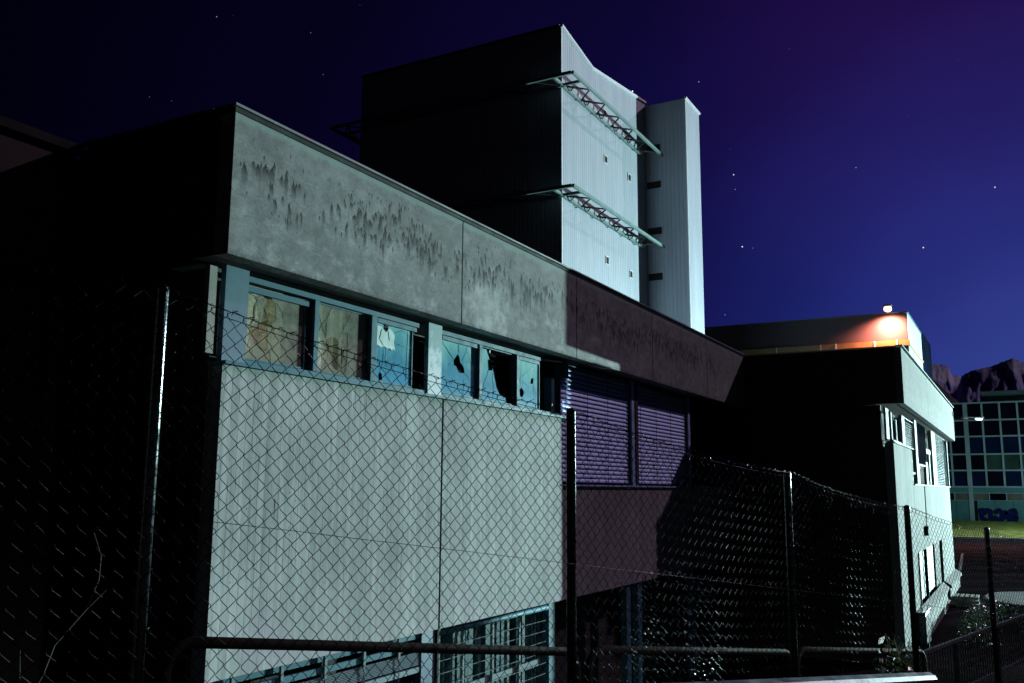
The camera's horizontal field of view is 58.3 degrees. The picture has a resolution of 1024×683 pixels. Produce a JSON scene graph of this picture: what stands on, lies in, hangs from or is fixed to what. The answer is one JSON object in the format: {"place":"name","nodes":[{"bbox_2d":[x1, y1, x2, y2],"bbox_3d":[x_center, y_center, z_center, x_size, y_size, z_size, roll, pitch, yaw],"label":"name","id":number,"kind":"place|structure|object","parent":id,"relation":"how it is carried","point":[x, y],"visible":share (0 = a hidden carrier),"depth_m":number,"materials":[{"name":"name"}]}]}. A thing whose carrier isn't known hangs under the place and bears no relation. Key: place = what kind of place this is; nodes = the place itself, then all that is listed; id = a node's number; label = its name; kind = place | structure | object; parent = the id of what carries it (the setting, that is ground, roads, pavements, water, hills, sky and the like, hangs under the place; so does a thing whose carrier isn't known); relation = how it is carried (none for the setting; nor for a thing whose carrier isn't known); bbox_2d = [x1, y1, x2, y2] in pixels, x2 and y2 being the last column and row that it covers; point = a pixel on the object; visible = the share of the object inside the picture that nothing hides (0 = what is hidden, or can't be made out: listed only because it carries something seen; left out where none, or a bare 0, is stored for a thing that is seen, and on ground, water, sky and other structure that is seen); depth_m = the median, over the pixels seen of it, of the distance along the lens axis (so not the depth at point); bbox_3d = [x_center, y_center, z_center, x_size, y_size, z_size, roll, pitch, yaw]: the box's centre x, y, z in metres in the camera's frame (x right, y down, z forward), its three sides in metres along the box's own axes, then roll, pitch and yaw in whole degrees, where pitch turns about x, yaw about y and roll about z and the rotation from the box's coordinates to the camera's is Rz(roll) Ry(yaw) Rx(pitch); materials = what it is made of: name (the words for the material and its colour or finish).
{"place":"outdoors","nodes":[
{"label":"outdoors","id":0,"kind":"place"},
{"bbox_2d":[0,102,744,682],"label":"office building","id":1,"kind":"structure","parent":0,"point":[244,210],"depth_m":12.35,"materials":[{"name":"concrete"}]},
{"bbox_2d":[245,284,310,369],"bbox_3d":[-2.939,-0.150,11.467,0.145,1.000,1.240,-5,-10,28],"label":"window","id":2,"kind":"structure","parent":1,"relation":"in","point":[280,309],"depth_m":11.51,"materials":[{"name":"beige glass"}]},
{"bbox_2d":[210,634,419,682],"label":"window","id":3,"kind":"structure","parent":1,"relation":"in","point":[362,671],"depth_m":12.27,"materials":[{"name":"glass"}]},
{"bbox_2d":[317,303,366,379],"bbox_3d":[-2.342,0.015,12.562,0.111,1.030,1.235,-5,-10,28],"label":"window","id":4,"kind":"structure","parent":1,"relation":"in","point":[345,328],"depth_m":12.64,"materials":[{"name":"beige glass"}]},
{"bbox_2d":[376,318,416,387],"bbox_3d":[-1.728,0.180,13.547,0.080,0.925,0.999,-5,-10,28],"label":"window","id":5,"kind":"structure","parent":1,"relation":"in","point":[395,343],"depth_m":13.56,"materials":[{"name":"blue glass"}]},
{"bbox_2d":[441,335,476,398],"bbox_3d":[-0.878,0.431,15.074,0.080,0.925,1.130,-5,-10,28],"label":"window","id":6,"kind":"structure","parent":1,"relation":"in","point":[466,351],"depth_m":15.10,"materials":[{"name":"blue glass"}]},
{"bbox_2d":[439,605,548,682],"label":"window","id":7,"kind":"structure","parent":1,"relation":"in","point":[524,619],"depth_m":15.65,"materials":[{"name":"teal metal"}]},
{"bbox_2d":[482,346,513,404],"bbox_3d":[-0.270,0.633,16.195,0.048,0.960,1.210,-5,-10,28],"label":"window","id":8,"kind":"structure","parent":1,"relation":"in","point":[488,377],"depth_m":15.97,"materials":[{"name":"blue glass"}]},
{"bbox_2d":[519,356,539,409],"bbox_3d":[0.307,0.781,17.202,0.080,0.925,0.890,-5,-10,28],"label":"window","id":9,"kind":"structure","parent":1,"relation":"in","point":[528,368],"depth_m":17.26,"materials":[{"name":"blue glass"}]},
{"bbox_2d":[555,363,631,484],"bbox_3d":[1.836,1.882,19.945,0.110,2.400,3.830,-5,-10,28],"label":"window","id":10,"kind":"structure","parent":1,"relation":"in","point":[559,383],"depth_m":20.02,"materials":[{"name":"metal"}]},
{"bbox_2d":[638,384,688,485],"bbox_3d":[3.868,2.483,23.594,0.110,2.400,3.830,-5,-10,28],"label":"window","id":11,"kind":"structure","parent":1,"relation":"in","point":[684,442],"depth_m":23.63,"materials":[{"name":"metal"}]},
{"bbox_2d":[0,0,1023,376],"label":"sky","id":12,"kind":"structure","parent":0,"point":[858,157],"materials":[{"name":"blue"}]},
{"bbox_2d":[710,344,961,663],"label":"office building","id":13,"kind":"structure","parent":0,"point":[874,424],"depth_m":28.14,"materials":[{"name":"concrete"}]},
{"bbox_2d":[883,407,905,444],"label":"window","id":14,"kind":"structure","parent":13,"relation":"in","point":[888,431],"depth_m":27.44,"materials":[{"name":"white metal"}]},
{"bbox_2d":[904,418,913,446],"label":"window","id":15,"kind":"structure","parent":13,"relation":"in","point":[905,419],"depth_m":31.80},
{"bbox_2d":[910,420,919,483],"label":"window","id":16,"kind":"structure","parent":13,"relation":"in","point":[915,464],"depth_m":32.70,"materials":[{"name":"white metal"}]},
{"bbox_2d":[916,422,931,484],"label":"window","id":17,"kind":"structure","parent":13,"relation":"in","point":[924,454],"depth_m":35.83,"materials":[{"name":"glass"}]},
{"bbox_2d":[917,545,934,605],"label":"window","id":18,"kind":"structure","parent":13,"relation":"in","point":[924,580],"depth_m":33.88,"materials":[{"name":"white glass"}]},
{"bbox_2d":[932,541,941,590],"bbox_3d":[17.969,9.870,38.729,0.100,2.840,2.700,-5,-10,28],"label":"door","id":19,"kind":"structure","parent":13,"relation":"in","point":[935,550],"depth_m":38.27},
{"bbox_2d":[935,434,946,485],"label":"window","id":20,"kind":"structure","parent":13,"relation":"in","point":[943,447],"depth_m":44.63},
{"bbox_2d":[954,416,983,419],"bbox_3d":[23.544,3.987,47.524,2.328,0.299,0.300,4,-10,-21],"label":"street lamp","id":21,"kind":"object","parent":13,"relation":"attached to","point":[978,417],"visible":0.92,"depth_m":47.62,"materials":[{"name":"grey metal"}]},
{"bbox_2d":[653,538,1023,682],"bbox_3d":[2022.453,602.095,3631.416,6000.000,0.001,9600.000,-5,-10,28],"label":"ground","id":22,"kind":"structure","parent":0,"point":[764,660],"depth_m":27.50,"materials":[{"name":"black asphalt"}]},
{"bbox_2d":[0,115,83,682],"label":"office wing","id":23,"kind":"structure","parent":22,"relation":"on","point":[38,173],"depth_m":11.15,"materials":[{"name":"black"}]},
{"bbox_2d":[330,24,704,333],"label":"factory tower","id":24,"kind":"structure","parent":22,"relation":"on","point":[552,142],"depth_m":78.43,"materials":[{"name":"concrete"}]},
{"bbox_2d":[604,154,607,164],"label":"window","id":25,"kind":"structure","parent":24,"relation":"in","point":[605,157],"depth_m":80.41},
{"bbox_2d":[647,144,659,152],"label":"window","id":26,"kind":"structure","parent":24,"relation":"in","point":[657,146],"depth_m":89.31,"materials":[{"name":"black glass"}]},
{"bbox_2d":[647,181,660,188],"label":"window","id":27,"kind":"structure","parent":24,"relation":"in","point":[657,184],"depth_m":88.73,"materials":[{"name":"black glass"}]},
{"bbox_2d":[648,227,661,234],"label":"window","id":28,"kind":"structure","parent":24,"relation":"in","point":[658,230],"depth_m":87.99,"materials":[{"name":"black glass"}]},
{"bbox_2d":[649,273,662,280],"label":"window","id":29,"kind":"structure","parent":24,"relation":"in","point":[657,276],"depth_m":87.27,"materials":[{"name":"black glass"}]},
{"bbox_2d":[705,311,939,485],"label":"warehouse","id":30,"kind":"structure","parent":22,"relation":"on","point":[865,331],"depth_m":96.35,"materials":[{"name":"concrete"}]},
{"bbox_2d":[883,304,891,311],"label":"floodlight","id":31,"kind":"object","parent":30,"relation":"attached to","point":[887,308],"visible":1,"depth_m":91.70,"materials":[{"name":"white"}]},
{"bbox_2d":[868,631,912,673],"bbox_3d":[3.595,3.146,8.652,0.671,0.813,0.547,5,-10,-28],"label":"shrub","id":32,"kind":"object","parent":22,"relation":"on","point":[881,640],"visible":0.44,"depth_m":8.61,"materials":[{"name":"green plant"}]},
{"bbox_2d":[917,607,931,647],"bbox_3d":[13.332,9.246,29.619,0.300,1.120,1.600,-5,-10,28],"label":"waste bin","id":33,"kind":"object","parent":22,"relation":"on","point":[925,627],"visible":0.75,"depth_m":29.03,"materials":[{"name":"black paint"}]},
{"bbox_2d":[958,553,963,569],"bbox_3d":[32.359,15.800,66.107,0.200,0.001,18.025,-4,-10,26],"label":"painted line","id":34,"kind":"object","parent":22,"relation":"on","point":[960,567],"visible":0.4,"depth_m":64.54,"materials":[{"name":"paint"}]},
{"bbox_2d":[957,616,1000,648],"bbox_3d":[15.073,9.406,29.732,1.477,0.964,2.399,-5,-10,28],"label":"shrub","id":35,"kind":"object","parent":22,"relation":"on","point":[967,626],"visible":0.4,"depth_m":29.69,"materials":[{"name":"green plant"}]},
{"bbox_2d":[955,606,1003,632],"bbox_3d":[17.016,10.044,33.375,1.605,0.860,3.431,-5,-10,28],"label":"shrub","id":36,"kind":"object","parent":22,"relation":"on","point":[974,616],"visible":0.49,"depth_m":33.27,"materials":[{"name":"green plant"}]},
{"bbox_2d":[937,390,1023,521],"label":"office block","id":37,"kind":"structure","parent":22,"relation":"on","point":[986,464],"depth_m":132.59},
{"bbox_2d":[937,441,949,453],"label":"window pane","id":38,"kind":"structure","parent":37,"relation":"in","point":[948,443],"depth_m":135.66,"materials":[{"name":"glass"}]},
{"bbox_2d":[938,455,950,469],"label":"window pane","id":39,"kind":"structure","parent":37,"relation":"in","point":[949,458],"depth_m":135.26,"materials":[{"name":"glass"}]},
{"bbox_2d":[939,471,951,485],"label":"window pane","id":40,"kind":"structure","parent":37,"relation":"in","point":[950,472],"depth_m":134.71,"materials":[{"name":"white glass"}]},
{"bbox_2d":[952,404,962,419],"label":"window pane","id":41,"kind":"structure","parent":37,"relation":"in","point":[957,410],"depth_m":135.32,"materials":[{"name":"black glass"}]},
{"bbox_2d":[954,421,963,435],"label":"window pane","id":42,"kind":"structure","parent":37,"relation":"in","point":[959,426],"depth_m":134.90,"materials":[{"name":"black glass"}]},
{"bbox_2d":[952,437,965,453],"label":"window pane","id":43,"kind":"structure","parent":37,"relation":"in","point":[958,446],"depth_m":134.60,"materials":[{"name":"black glass"}]},
{"bbox_2d":[953,455,966,469],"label":"window pane","id":44,"kind":"structure","parent":37,"relation":"in","point":[959,461],"depth_m":134.25,"materials":[{"name":"black glass"}]},
{"bbox_2d":[954,471,967,485],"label":"window pane","id":45,"kind":"structure","parent":37,"relation":"in","point":[960,477],"depth_m":133.88,"materials":[{"name":"blue glass"}]},
{"bbox_2d":[955,493,968,499],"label":"window pane","id":46,"kind":"structure","parent":37,"relation":"in","point":[958,496],"depth_m":133.39,"materials":[{"name":"grey glass"}]},
{"bbox_2d":[967,404,980,419],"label":"window pane","id":47,"kind":"structure","parent":37,"relation":"in","point":[972,409],"depth_m":134.34,"materials":[{"name":"black glass"}]},
{"bbox_2d":[968,421,981,435],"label":"window pane","id":48,"kind":"structure","parent":37,"relation":"in","point":[975,427],"depth_m":133.91,"materials":[{"name":"black glass"}]},
{"bbox_2d":[969,437,983,452],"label":"window pane","id":49,"kind":"structure","parent":37,"relation":"in","point":[976,443],"depth_m":133.52,"materials":[{"name":"blue glass"}]},
{"bbox_2d":[970,455,984,469],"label":"window pane","id":50,"kind":"structure","parent":37,"relation":"in","point":[977,461],"depth_m":133.13,"materials":[{"name":"black glass"}]},
{"bbox_2d":[972,471,985,485],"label":"window pane","id":51,"kind":"structure","parent":37,"relation":"in","point":[978,477],"depth_m":132.77,"materials":[{"name":"blue glass"}]},
{"bbox_2d":[973,493,987,499],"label":"window pane","id":52,"kind":"structure","parent":37,"relation":"in","point":[977,496],"depth_m":132.22,"materials":[{"name":"grey glass"}]},
{"bbox_2d":[982,403,998,418],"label":"window pane","id":53,"kind":"structure","parent":37,"relation":"in","point":[990,410],"depth_m":133.26,"materials":[{"name":"black glass"}]},
{"bbox_2d":[984,420,999,434],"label":"window pane","id":54,"kind":"structure","parent":37,"relation":"in","point":[990,427],"depth_m":132.87,"materials":[{"name":"black glass"}]},
{"bbox_2d":[985,437,1001,452],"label":"window pane","id":55,"kind":"structure","parent":37,"relation":"in","point":[992,444],"depth_m":132.48,"materials":[{"name":"blue glass"}]},
{"bbox_2d":[986,455,1002,469],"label":"window pane","id":56,"kind":"structure","parent":37,"relation":"in","point":[994,462],"depth_m":132.09,"materials":[{"name":"green glass"}]},
{"bbox_2d":[987,471,1003,485],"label":"window pane","id":57,"kind":"structure","parent":37,"relation":"in","point":[995,478],"depth_m":131.74,"materials":[{"name":"black glass"}]},
{"bbox_2d":[990,494,1005,499],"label":"window pane","id":58,"kind":"structure","parent":37,"relation":"in","point":[992,496],"depth_m":131.16,"materials":[{"name":"black glass"}]},
{"bbox_2d":[1000,402,1016,418],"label":"window pane","id":59,"kind":"structure","parent":37,"relation":"in","point":[1007,410],"depth_m":132.19,"materials":[{"name":"black glass"}]},
{"bbox_2d":[1001,420,1017,434],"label":"window pane","id":60,"kind":"structure","parent":37,"relation":"in","point":[1009,427],"depth_m":131.80,"materials":[{"name":"black glass"}]},
{"bbox_2d":[1002,436,1019,452],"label":"window pane","id":61,"kind":"structure","parent":37,"relation":"in","point":[1010,444],"depth_m":131.40,"materials":[{"name":"blue glass"}]},
{"bbox_2d":[1004,455,1020,469],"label":"window pane","id":62,"kind":"structure","parent":37,"relation":"in","point":[1010,461],"depth_m":131.03,"materials":[{"name":"green glass"}]},
{"bbox_2d":[1005,471,1021,485],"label":"window pane","id":63,"kind":"structure","parent":37,"relation":"in","point":[1013,478],"depth_m":130.65,"materials":[{"name":"blue glass"}]},
{"bbox_2d":[1007,494,1023,500],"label":"window pane","id":64,"kind":"structure","parent":37,"relation":"in","point":[1009,496],"depth_m":130.11,"materials":[{"name":"glass"}]},
{"bbox_2d":[1018,402,1023,417],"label":"window pane","id":65,"kind":"structure","parent":37,"relation":"in","point":[1020,404],"depth_m":131.42,"materials":[{"name":"black glass"}]},
{"bbox_2d":[1019,420,1023,434],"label":"window pane","id":66,"kind":"structure","parent":37,"relation":"in","point":[1021,422],"depth_m":131.06,"materials":[{"name":"black glass"}]},
{"bbox_2d":[1020,436,1023,452],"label":"window pane","id":67,"kind":"structure","parent":37,"relation":"in","point":[1021,437],"depth_m":130.75,"materials":[{"name":"blue glass"}]},
{"bbox_2d":[953,536,1023,539],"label":"kerb","id":68,"kind":"structure","parent":22,"relation":"on","point":[990,538],"depth_m":97.49,"materials":[{"name":"concrete"}]},
{"bbox_2d":[969,600,1023,626],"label":"shrub","id":69,"kind":"object","parent":22,"relation":"on","point":[1003,611],"visible":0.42,"depth_m":35.16,"materials":[{"name":"green plant"}]},
{"bbox_2d":[933,381,958,402],"bbox_3d":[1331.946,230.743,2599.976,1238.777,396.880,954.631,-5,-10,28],"label":"hill","id":70,"kind":"structure","parent":0,"point":[949,397],"depth_m":3054.87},
{"bbox_2d":[932,364,960,393],"bbox_3d":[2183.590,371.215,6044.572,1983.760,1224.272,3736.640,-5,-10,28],"label":"mountain","id":71,"kind":"structure","parent":0,"point":[945,379],"depth_m":7138.83,"materials":[{"name":"stone"}]},
{"bbox_2d":[955,593,979,607],"bbox_3d":[19.869,11.306,40.037,0.920,0.445,1.200,-5,-10,28],"label":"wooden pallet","id":72,"kind":"object","parent":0,"point":[965,599],"visible":0.74,"depth_m":39.63,"materials":[{"name":"grey wood"}]},
{"bbox_2d":[950,358,1023,402],"bbox_3d":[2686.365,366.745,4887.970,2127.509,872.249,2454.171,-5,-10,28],"label":"mountain","id":73,"kind":"structure","parent":0,"point":[1002,376],"depth_m":5808.40,"materials":[{"name":"stone"}]},
{"bbox_2d":[952,520,1023,537],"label":"grass","id":74,"kind":"structure","parent":0,"point":[1013,529],"depth_m":111.33,"materials":[{"name":"green plant"}]},
{"bbox_2d":[983,591,1023,619],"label":"concrete slab","id":75,"kind":"structure","parent":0,"point":[1009,600],"depth_m":37.29,"materials":[{"name":"grey concrete"}]},
{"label":"road","id":76,"kind":"structure","parent":0,"visible":0},
{"bbox_2d":[38,533,101,682],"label":"dry weed","id":77,"kind":"object","parent":76,"relation":"on","point":[76,620],"visible":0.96,"depth_m":3.50,"materials":[{"name":"brown plant"}]},
{"bbox_2d":[158,636,580,682],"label":"pipe barrier","id":78,"kind":"object","parent":76,"relation":"on","point":[174,652],"visible":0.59,"depth_m":4.90,"materials":[{"name":"grey metal"}]},
{"bbox_2d":[0,247,1023,682],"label":"chain link fence","id":79,"kind":"object","parent":76,"relation":"on","point":[154,417],"visible":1,"depth_m":4.77,"materials":[{"name":"metal"}]},
{"bbox_2d":[584,645,790,682],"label":"pipe barrier","id":80,"kind":"object","parent":76,"relation":"on","point":[592,654],"visible":0.73,"depth_m":6.92,"materials":[{"name":"grey metal"}]},
{"bbox_2d":[678,672,937,682],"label":"guard rail","id":81,"kind":"object","parent":76,"relation":"on","point":[920,677],"visible":1,"depth_m":6.74,"materials":[{"name":"grey metal"}]},
{"bbox_2d":[798,647,926,676],"bbox_3d":[3.531,3.659,9.060,2.835,1.518,0.056,9,-13,-44],"label":"pipe barrier","id":82,"kind":"object","parent":76,"relation":"on","point":[843,649],"visible":0.6,"depth_m":8.87,"materials":[{"name":"metal"}]},
{"bbox_2d":[904,614,1023,682],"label":"picket railing","id":83,"kind":"object","parent":76,"relation":"on","point":[938,647],"visible":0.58,"depth_m":16.06,"materials":[{"name":"metal"}]}
]}

